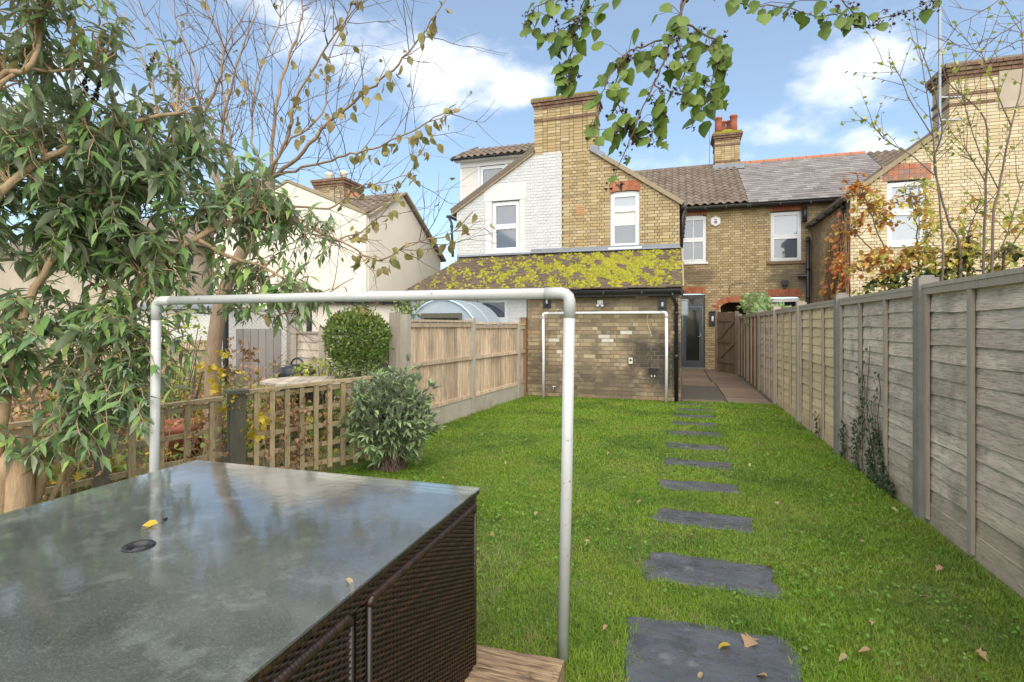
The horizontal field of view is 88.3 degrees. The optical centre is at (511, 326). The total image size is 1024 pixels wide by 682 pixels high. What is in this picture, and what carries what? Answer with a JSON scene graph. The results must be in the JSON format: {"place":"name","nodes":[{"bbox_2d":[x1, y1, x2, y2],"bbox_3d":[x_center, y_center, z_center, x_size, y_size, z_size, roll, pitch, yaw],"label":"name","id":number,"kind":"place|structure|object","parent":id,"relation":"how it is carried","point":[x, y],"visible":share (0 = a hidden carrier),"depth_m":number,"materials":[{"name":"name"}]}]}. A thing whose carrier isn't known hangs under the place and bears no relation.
{"place":"outdoors","nodes":[
{"label":"outdoors","id":0,"kind":"place"},
{"bbox_2d":[0,213,218,343],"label":"cream house","id":1,"kind":"structure","parent":0,"point":[11,278],"depth_m":19.18,"materials":[{"name":"beige paint"}]},
{"bbox_2d":[137,295,286,378],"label":"garden shed","id":2,"kind":"structure","parent":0,"point":[201,318],"depth_m":11.28,"materials":[{"name":"grey wood"}]},
{"bbox_2d":[214,171,446,308],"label":"cream house","id":3,"kind":"structure","parent":0,"point":[401,230],"depth_m":16.86,"materials":[{"name":"beige paint"}]},
{"bbox_2d":[371,170,372,194],"bbox_3d":[-5.531,-5.050,20.806,0.046,2.200,0.046,0,0,-5],"label":"aerial mast","id":4,"kind":"object","parent":3,"relation":"attached to","point":[371,181],"visible":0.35,"depth_m":20.78,"materials":[{"name":"metal"}]},
{"bbox_2d":[36,327,702,500],"bbox_3d":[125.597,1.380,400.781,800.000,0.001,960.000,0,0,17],"label":"ground","id":5,"kind":"structure","parent":0,"point":[266,463],"depth_m":5.72,"materials":[{"name":"soil"}]},
{"bbox_2d":[7,366,60,468],"bbox_3d":[-4.008,0.831,4.402,1.095,1.045,0.830,0,0,17],"label":"garden shrub","id":6,"kind":"object","parent":5,"relation":"on","point":[29,413],"visible":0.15,"depth_m":4.38,"materials":[{"name":"green plant"}]},
{"bbox_2d":[0,340,205,419],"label":"panel fence","id":7,"kind":"object","parent":5,"relation":"on","point":[176,356],"visible":0.05,"depth_m":9.24,"materials":[{"name":"wood"}]},
{"bbox_2d":[65,309,178,441],"bbox_3d":[-4.538,0.557,6.201,1.235,1.594,1.029,0,0,17],"label":"garden shrub","id":8,"kind":"object","parent":5,"relation":"on","point":[101,358],"visible":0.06,"depth_m":6.17,"materials":[{"name":"green plant"}]},
{"bbox_2d":[0,0,339,515],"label":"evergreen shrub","id":9,"kind":"object","parent":5,"relation":"on","point":[87,219],"visible":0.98,"depth_m":2.83,"materials":[{"name":"green plant"}]},
{"bbox_2d":[149,418,203,462],"bbox_3d":[-3.236,1.140,5.122,0.480,0.420,0.480,0,0,17],"label":"flower pot","id":10,"kind":"object","parent":5,"relation":"on","point":[178,428],"visible":0.27,"depth_m":4.96,"materials":[{"name":"orange ceramic"}]},
{"bbox_2d":[161,306,207,419],"bbox_3d":[-3.526,0.555,5.612,0.444,1.594,0.593,0,0,17],"label":"garden shrub","id":11,"kind":"object","parent":5,"relation":"on","point":[176,382],"visible":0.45,"depth_m":5.62,"materials":[{"name":"green plant"}]},
{"bbox_2d":[6,351,365,504],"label":"undergrowth","id":12,"kind":"object","parent":5,"relation":"on","point":[120,458],"visible":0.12,"depth_m":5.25,"materials":[{"name":"brown plant"}]},
{"bbox_2d":[6,375,380,498],"bbox_3d":[-2.371,0.962,4.058,0.385,0.976,3.125,0,0,40],"label":"trellis fence","id":13,"kind":"object","parent":5,"relation":"on","point":[236,439],"visible":0.5,"depth_m":4.31,"materials":[{"name":"brown wood"}]},
{"bbox_2d":[60,334,331,498],"bbox_3d":[-2.474,0.745,4.119,1.216,1.340,1.842,0,0,17],"label":"climbing plant","id":14,"kind":"object","parent":13,"relation":"attached to","point":[293,415],"visible":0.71,"depth_m":4.56,"materials":[{"name":"yellow plant"}]},
{"bbox_2d":[132,305,366,395],"bbox_3d":[-4.889,0.475,9.803,4.327,1.750,0.106,0,0,-2],"label":"chain link fence","id":15,"kind":"object","parent":5,"relation":"on","point":[226,362],"visible":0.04,"depth_m":9.80,"materials":[{"name":"grey"}]},
{"bbox_2d":[236,329,280,394],"bbox_3d":[-4.401,0.697,9.155,0.778,1.319,0.020,0,0,0],"label":"door","id":16,"kind":"structure","parent":5,"relation":"on","point":[267,343],"depth_m":9.14,"materials":[{"name":"grey wood"}]},
{"bbox_2d":[49,0,515,461],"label":"bare tree","id":17,"kind":"object","parent":5,"relation":"on","point":[215,333],"visible":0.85,"depth_m":4.88,"materials":[{"name":"brown plant"}]},
{"bbox_2d":[277,357,316,426],"bbox_3d":[-2.962,0.888,7.268,0.500,0.923,0.492,0,0,17],"label":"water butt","id":18,"kind":"object","parent":5,"relation":"on","point":[287,371],"visible":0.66,"depth_m":7.07,"materials":[{"name":"black plastic"}]},
{"bbox_2d":[260,375,352,447],"bbox_3d":[-2.333,0.982,6.076,1.008,0.744,0.997,0,0,17],"label":"round table","id":19,"kind":"object","parent":5,"relation":"on","point":[280,381],"visible":0.51,"depth_m":5.96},
{"bbox_2d":[290,358,348,421],"bbox_3d":[-2.418,0.873,6.605,0.824,0.959,0.417,0,0,4],"label":"garden shrub","id":20,"kind":"object","parent":5,"relation":"on","point":[305,372],"visible":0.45,"depth_m":6.57,"materials":[{"name":"green plant"}]},
{"bbox_2d":[291,312,400,418],"bbox_3d":[-2.380,0.640,7.275,2.654,1.620,0.132,0,0,41],"label":"lap fence","id":21,"kind":"object","parent":5,"relation":"on","point":[300,348],"visible":0.31,"depth_m":7.50,"materials":[{"name":"beige wood"}]},
{"bbox_2d":[282,301,410,364],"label":"outbuilding","id":22,"kind":"structure","parent":5,"relation":"on","point":[382,310],"depth_m":12.61,"materials":[{"name":"white paint"}]},
{"bbox_2d":[321,301,394,382],"bbox_3d":[-1.842,0.514,6.247,0.854,1.676,0.870,0,0,17],"label":"clipped bush","id":23,"kind":"object","parent":5,"relation":"on","point":[343,350],"visible":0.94,"depth_m":6.08,"materials":[{"name":"green plant"}]},
{"bbox_2d":[388,290,423,318],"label":"garden shrub","id":24,"kind":"object","parent":5,"relation":"on","point":[404,309],"visible":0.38,"depth_m":9.31,"materials":[{"name":"green plant"}]},
{"bbox_2d":[411,300,501,324],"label":"polytunnel","id":25,"kind":"structure","parent":5,"relation":"on","point":[446,310],"depth_m":9.18,"materials":[{"name":"white plastic"}]},
{"bbox_2d":[400,314,527,427],"bbox_3d":[-0.530,0.635,8.400,0.147,1.630,4.238,0,0,22],"label":"close board fence","id":26,"kind":"object","parent":5,"relation":"on","point":[470,365],"visible":0.89,"depth_m":7.96,"materials":[{"name":"wood"}]},
{"bbox_2d":[737,291,791,329],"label":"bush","id":27,"kind":"object","parent":5,"relation":"on","point":[758,299],"visible":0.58,"depth_m":12.68,"materials":[{"name":"green plant"}]},
{"bbox_2d":[520,0,1023,190],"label":"overhanging tree","id":28,"kind":"object","parent":5,"relation":"on","point":[720,61],"visible":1,"depth_m":1.87,"materials":[{"name":"green plant"}]},
{"bbox_2d":[738,151,880,307],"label":"terraced house","id":29,"kind":"structure","parent":5,"relation":"on","point":[783,195],"depth_m":16.11,"materials":[{"name":"brick"}]},
{"bbox_2d":[781,280,787,288],"bbox_3d":[8.230,-1.268,15.902,0.180,0.250,0.112,0,0,17],"label":"floodlight","id":30,"kind":"object","parent":29,"relation":"attached to","point":[784,283],"visible":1,"depth_m":15.86,"materials":[{"name":"black plastic"}]},
{"bbox_2d":[770,298,799,306],"bbox_3d":[8.262,-0.350,16.032,0.860,1.000,0.072,0,0,17],"label":"window","id":31,"kind":"structure","parent":29,"relation":"in","point":[786,301],"depth_m":15.99,"materials":[{"name":"white plastic"}]},
{"bbox_2d":[771,211,800,260],"bbox_3d":[8.310,-2.725,16.017,0.840,1.490,0.072,0,0,17],"label":"window","id":32,"kind":"structure","parent":29,"relation":"in","point":[785,226],"depth_m":16.01,"materials":[{"name":"white plastic"}]},
{"bbox_2d":[738,267,1023,597],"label":"lap fence","id":33,"kind":"object","parent":5,"relation":"on","point":[947,360],"visible":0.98,"depth_m":3.62,"materials":[{"name":"wood"}]},
{"bbox_2d":[715,311,738,374],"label":"garden gate","id":34,"kind":"structure","parent":33,"relation":"attached to","point":[726,341],"depth_m":15.16,"materials":[{"name":"brown wood"}]},
{"bbox_2d":[813,344,896,498],"bbox_3d":[3.359,0.791,5.323,0.079,1.301,2.577,0,0,17],"label":"ivy","id":35,"kind":"object","parent":33,"relation":"attached to","point":[880,453],"visible":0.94,"depth_m":4.64,"materials":[{"name":"green plant"}]},
{"bbox_2d":[805,53,1023,302],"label":"terraced house","id":36,"kind":"structure","parent":5,"relation":"on","point":[894,172],"depth_m":11.62,"materials":[{"name":"brick"}]},
{"bbox_2d":[819,210,850,300],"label":"wall creeper","id":37,"kind":"object","parent":36,"relation":"attached to","point":[833,273],"depth_m":12.70,"materials":[{"name":"brown plant"}]},
{"bbox_2d":[887,181,924,246],"bbox_3d":[8.901,-2.532,11.918,0.840,1.475,0.170,0,0,17],"label":"window","id":38,"kind":"structure","parent":36,"relation":"in","point":[902,235],"depth_m":11.95,"materials":[{"name":"white plastic"}]},
{"bbox_2d":[938,5,961,144],"bbox_3d":[9.630,-6.100,11.604,0.471,4.200,0.058,0,0,2],"label":"aerial mast","id":39,"kind":"object","parent":36,"relation":"attached to","point":[939,59],"visible":0.64,"depth_m":11.59,"materials":[{"name":"metal"}]},
{"bbox_2d":[825,172,1023,295],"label":"autumn shrub","id":40,"kind":"object","parent":5,"relation":"on","point":[896,272],"visible":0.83,"depth_m":5.97,"materials":[{"name":"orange plant"}]},
{"bbox_2d":[840,0,1023,280],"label":"young tree","id":41,"kind":"object","parent":5,"relation":"on","point":[934,161],"visible":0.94,"depth_m":5.30,"materials":[{"name":"brown plant"}]},
{"bbox_2d":[404,142,563,324],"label":"terraced house","id":42,"kind":"structure","parent":0,"point":[512,187],"depth_m":13.47,"materials":[{"name":"white paint"}]},
{"bbox_2d":[480,165,504,185],"bbox_3d":[-0.631,-4.740,17.514,0.880,1.180,0.072,0,0,17],"label":"window","id":43,"kind":"structure","parent":42,"relation":"in","point":[486,173],"depth_m":17.56,"materials":[{"name":"white plastic"}]},
{"bbox_2d":[478,299,508,324],"bbox_3d":[-0.363,-0.065,10.613,0.680,1.030,0.072,0,0,17],"label":"window","id":44,"kind":"structure","parent":42,"relation":"in","point":[500,308],"depth_m":10.57,"materials":[{"name":"white plastic"}]},
{"bbox_2d":[490,201,520,253],"bbox_3d":[-0.153,-2.572,13.708,0.850,1.355,0.170,0,0,17],"label":"window","id":45,"kind":"structure","parent":42,"relation":"in","point":[505,214],"depth_m":13.73,"materials":[{"name":"white plastic"}]},
{"bbox_2d":[0,0,1023,326],"label":"sky","id":46,"kind":"structure","parent":0,"point":[790,94],"materials":[{"name":"blue"}]},
{"bbox_2d":[527,90,753,401],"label":"terraced house","id":47,"kind":"structure","parent":0,"point":[643,240],"depth_m":12.78,"materials":[{"name":"brown brick"}]},
{"bbox_2d":[543,299,550,308],"bbox_3d":[0.671,-0.478,10.168,0.150,0.260,0.077,0,0,17],"label":"wall light","id":48,"kind":"object","parent":47,"relation":"attached to","point":[546,303],"visible":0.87,"depth_m":10.18,"materials":[{"name":"black plastic"}]},
{"bbox_2d":[596,300,603,307],"bbox_3d":[1.643,-0.420,9.844,0.152,0.139,0.113,0,0,17],"label":"security light","id":49,"kind":"object","parent":47,"relation":"attached to","point":[599,302],"visible":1,"depth_m":9.84,"materials":[{"name":"white plastic"}]},
{"bbox_2d":[608,191,641,248],"bbox_3d":[2.743,-2.582,12.800,0.800,1.434,0.170,0,0,17],"label":"window","id":50,"kind":"structure","parent":47,"relation":"in","point":[625,205],"depth_m":12.82,"materials":[{"name":"white plastic"}]},
{"bbox_2d":[649,368,657,376],"bbox_3d":[2.569,0.839,9.571,0.170,0.160,0.082,0,0,17],"label":"outdoor socket","id":51,"kind":"object","parent":47,"relation":"attached to","point":[654,371],"visible":1,"depth_m":9.54,"materials":[{"name":"black plastic"}]},
{"bbox_2d":[658,297,666,310],"bbox_3d":[2.717,-0.402,9.527,0.150,0.260,0.077,0,0,17],"label":"wall light","id":52,"kind":"object","parent":47,"relation":"attached to","point":[662,303],"visible":0.97,"depth_m":9.54,"materials":[{"name":"black plastic"}]},
{"bbox_2d":[681,299,687,315],"bbox_3d":[3.296,-0.365,10.075,0.135,0.310,0.120,0,0,17],"label":"wall lantern","id":53,"kind":"object","parent":47,"relation":"attached to","point":[684,306],"depth_m":10.03,"materials":[{"name":"metal"}]},
{"bbox_2d":[683,307,701,366],"bbox_3d":[5.756,0.335,16.797,0.590,1.920,0.121,0,0,17],"label":"door","id":54,"kind":"structure","parent":47,"relation":"in","point":[692,323],"depth_m":16.81,"materials":[{"name":"metal"}]},
{"bbox_2d":[683,215,707,264],"bbox_3d":[5.771,-2.752,16.777,0.880,1.554,0.170,0,0,17],"label":"window","id":55,"kind":"structure","parent":47,"relation":"in","point":[694,242],"depth_m":16.78,"materials":[{"name":"white plastic"}]},
{"bbox_2d":[709,311,715,325],"bbox_3d":[6.278,-0.255,16.504,0.190,0.450,0.132,0,0,17],"label":"wall lantern","id":56,"kind":"object","parent":47,"relation":"attached to","point":[711,318],"depth_m":16.52,"materials":[{"name":"black plastic"}]},
{"bbox_2d":[711,216,720,226],"bbox_3d":[6.375,-3.293,16.505,0.286,0.330,0.071,0,0,17],"label":"alarm box","id":57,"kind":"object","parent":47,"relation":"attached to","point":[715,221],"visible":1,"depth_m":16.48,"materials":[{"name":"white plastic"}]},
{"bbox_2d":[296,394,1023,681],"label":"lawn","id":58,"kind":"structure","parent":0,"point":[352,464],"depth_m":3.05,"materials":[{"name":"plant"}]},
{"bbox_2d":[0,460,479,681],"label":"garden table","id":59,"kind":"object","parent":58,"relation":"on","point":[227,572],"visible":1,"depth_m":1.32,"materials":[{"name":"grey glass"}]},
{"bbox_2d":[139,520,157,530],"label":"fallen leaf","id":60,"kind":"object","parent":59,"relation":"on","point":[149,523],"visible":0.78,"depth_m":1.59,"materials":[{"name":"yellow plant"}]},
{"bbox_2d":[346,578,354,585],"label":"fallen leaf","id":61,"kind":"object","parent":59,"relation":"on","point":[350,581],"visible":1,"depth_m":1.24,"materials":[{"name":"yellow plant"}]},
{"bbox_2d":[269,614,353,681],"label":"rattan chair","id":62,"kind":"object","parent":58,"relation":"on","point":[328,656],"visible":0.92,"depth_m":1.13,"materials":[{"name":"brown wicker"}]},
{"bbox_2d":[149,287,574,664],"bbox_3d":[-0.840,0.615,2.464,2.295,1.551,0.047,0,0,17],"label":"football goal","id":63,"kind":"object","parent":58,"relation":"on","point":[566,296],"visible":0.89,"depth_m":2.20,"materials":[{"name":"white metal"}]},
{"bbox_2d":[335,351,446,472],"bbox_3d":[-1.140,0.793,4.944,1.016,1.122,0.848,0,0,17],"label":"sage bush","id":64,"kind":"object","parent":58,"relation":"on","point":[389,428],"visible":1,"depth_m":4.83,"materials":[{"name":"green plant"}]},
{"bbox_2d":[361,503,476,681],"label":"rattan chair","id":65,"kind":"object","parent":58,"relation":"on","point":[420,617],"visible":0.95,"depth_m":1.59,"materials":[{"name":"brown wicker"}]},
{"bbox_2d":[465,645,564,681],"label":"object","id":66,"kind":"object","parent":58,"relation":"on","point":[496,665],"visible":0.29,"depth_m":1.93,"materials":[{"name":"brown wood"}]},
{"bbox_2d":[542,311,667,401],"bbox_3d":[1.677,0.556,9.744,2.317,1.668,0.053,0,0,17],"label":"football goal","id":67,"kind":"object","parent":58,"relation":"on","point":[609,312],"visible":0.94,"depth_m":9.65,"materials":[{"name":"white metal"}]},
{"bbox_2d":[336,427,1020,681],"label":"clover","id":68,"kind":"object","parent":58,"relation":"on","point":[898,676],"visible":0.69,"depth_m":3.18,"materials":[{"name":"green plant"}]},
{"bbox_2d":[669,421,717,425],"bbox_3d":[2.522,1.369,7.330,0.651,0.044,0.272,0,0,17],"label":"stepping stone","id":69,"kind":"object","parent":58,"relation":"on","point":[694,423],"visible":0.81,"depth_m":7.33,"materials":[{"name":"stone"}]},
{"bbox_2d":[674,408,713,411],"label":"stepping stone","id":70,"kind":"object","parent":58,"relation":"on","point":[691,409],"visible":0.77,"depth_m":8.57,"materials":[{"name":"stone"}]},
{"bbox_2d":[677,403,711,406],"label":"stepping stone","id":71,"kind":"object","parent":58,"relation":"on","point":[692,404],"visible":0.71,"depth_m":9.11,"materials":[{"name":"stone"}]},
{"bbox_2d":[674,414,715,418],"bbox_3d":[2.757,1.369,7.961,0.625,0.044,0.282,0,0,17],"label":"stepping stone","id":72,"kind":"object","parent":58,"relation":"on","point":[696,416],"visible":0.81,"depth_m":7.99,"materials":[{"name":"stone"}]},
{"bbox_2d":[668,430,722,436],"bbox_3d":[2.311,1.369,6.661,0.664,0.044,0.292,0,0,17],"label":"stepping stone","id":73,"kind":"object","parent":58,"relation":"on","point":[693,433],"visible":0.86,"depth_m":6.65,"materials":[{"name":"stone"}]},
{"bbox_2d":[665,442,727,450],"bbox_3d":[2.078,1.369,5.938,0.676,0.044,0.293,0,0,17],"label":"stepping stone","id":74,"kind":"object","parent":58,"relation":"on","point":[696,446],"visible":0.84,"depth_m":5.92,"materials":[{"name":"stone"}]},
{"bbox_2d":[662,458,732,469],"bbox_3d":[1.833,1.369,5.199,0.667,0.044,0.293,0,0,17],"label":"stepping stone","id":75,"kind":"object","parent":58,"relation":"on","point":[702,464],"visible":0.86,"depth_m":5.19,"materials":[{"name":"stone"}]},
{"bbox_2d":[657,479,742,495],"bbox_3d":[1.574,1.370,4.460,0.676,0.044,0.301,0,0,17],"label":"stepping stone","id":76,"kind":"object","parent":58,"relation":"on","point":[696,486],"visible":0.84,"depth_m":4.45,"materials":[{"name":"stone"}]},
{"bbox_2d":[651,508,755,534],"bbox_3d":[1.333,1.369,3.699,0.682,0.044,0.307,0,0,21],"label":"stepping stone","id":77,"kind":"object","parent":58,"relation":"on","point":[701,519],"visible":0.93,"depth_m":3.68,"materials":[{"name":"stone"}]},
{"bbox_2d":[641,552,782,599],"bbox_3d":[1.075,1.369,2.899,0.709,0.044,0.417,0,0,17],"label":"stepping stone","id":78,"kind":"object","parent":58,"relation":"on","point":[682,569],"visible":0.88,"depth_m":2.88,"materials":[{"name":"stone"}]},
{"bbox_2d":[624,617,801,681],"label":"stepping stone","id":79,"kind":"object","parent":58,"relation":"on","point":[677,651],"visible":0.95,"depth_m":2.16,"materials":[{"name":"stone"}]},
{"bbox_2d":[718,642,729,648],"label":"fallen leaf","id":80,"kind":"object","parent":79,"relation":"on","point":[723,644],"visible":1,"depth_m":2.22,"materials":[{"name":"yellow plant"}]},
{"bbox_2d":[741,632,758,647],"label":"fallen leaf","id":81,"kind":"object","parent":79,"relation":"on","point":[748,640],"visible":1,"depth_m":2.24,"materials":[{"name":"brown plant"}]},
{"bbox_2d":[838,653,846,661],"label":"fallen leaf","id":82,"kind":"object","parent":58,"relation":"on","point":[844,655],"visible":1,"depth_m":2.12,"materials":[{"name":"brown plant"}]},
{"bbox_2d":[858,646,869,651],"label":"fallen leaf","id":83,"kind":"object","parent":58,"relation":"on","point":[864,648],"visible":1,"depth_m":2.16,"materials":[{"name":"brown plant"}]},
{"bbox_2d":[935,564,944,570],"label":"fallen leaf","id":84,"kind":"object","parent":58,"relation":"on","point":[938,567],"visible":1,"depth_m":2.90,"materials":[{"name":"brown plant"}]},
{"bbox_2d":[976,648,988,661],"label":"fallen leaf","id":85,"kind":"object","parent":58,"relation":"on","point":[982,653],"visible":1,"depth_m":2.13,"materials":[{"name":"brown plant"}]},
{"bbox_2d":[709,118,709,163],"bbox_3d":[7.377,-6.950,19.695,0.022,2.000,0.022,0,0,40],"label":"aerial mast","id":86,"kind":"object","parent":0,"point":[709,145],"visible":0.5,"depth_m":19.68,"materials":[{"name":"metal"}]},
{"bbox_2d":[681,369,772,404],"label":"path","id":87,"kind":"structure","parent":0,"point":[706,385],"depth_m":11.54,"materials":[{"name":"stone"}]}
]}

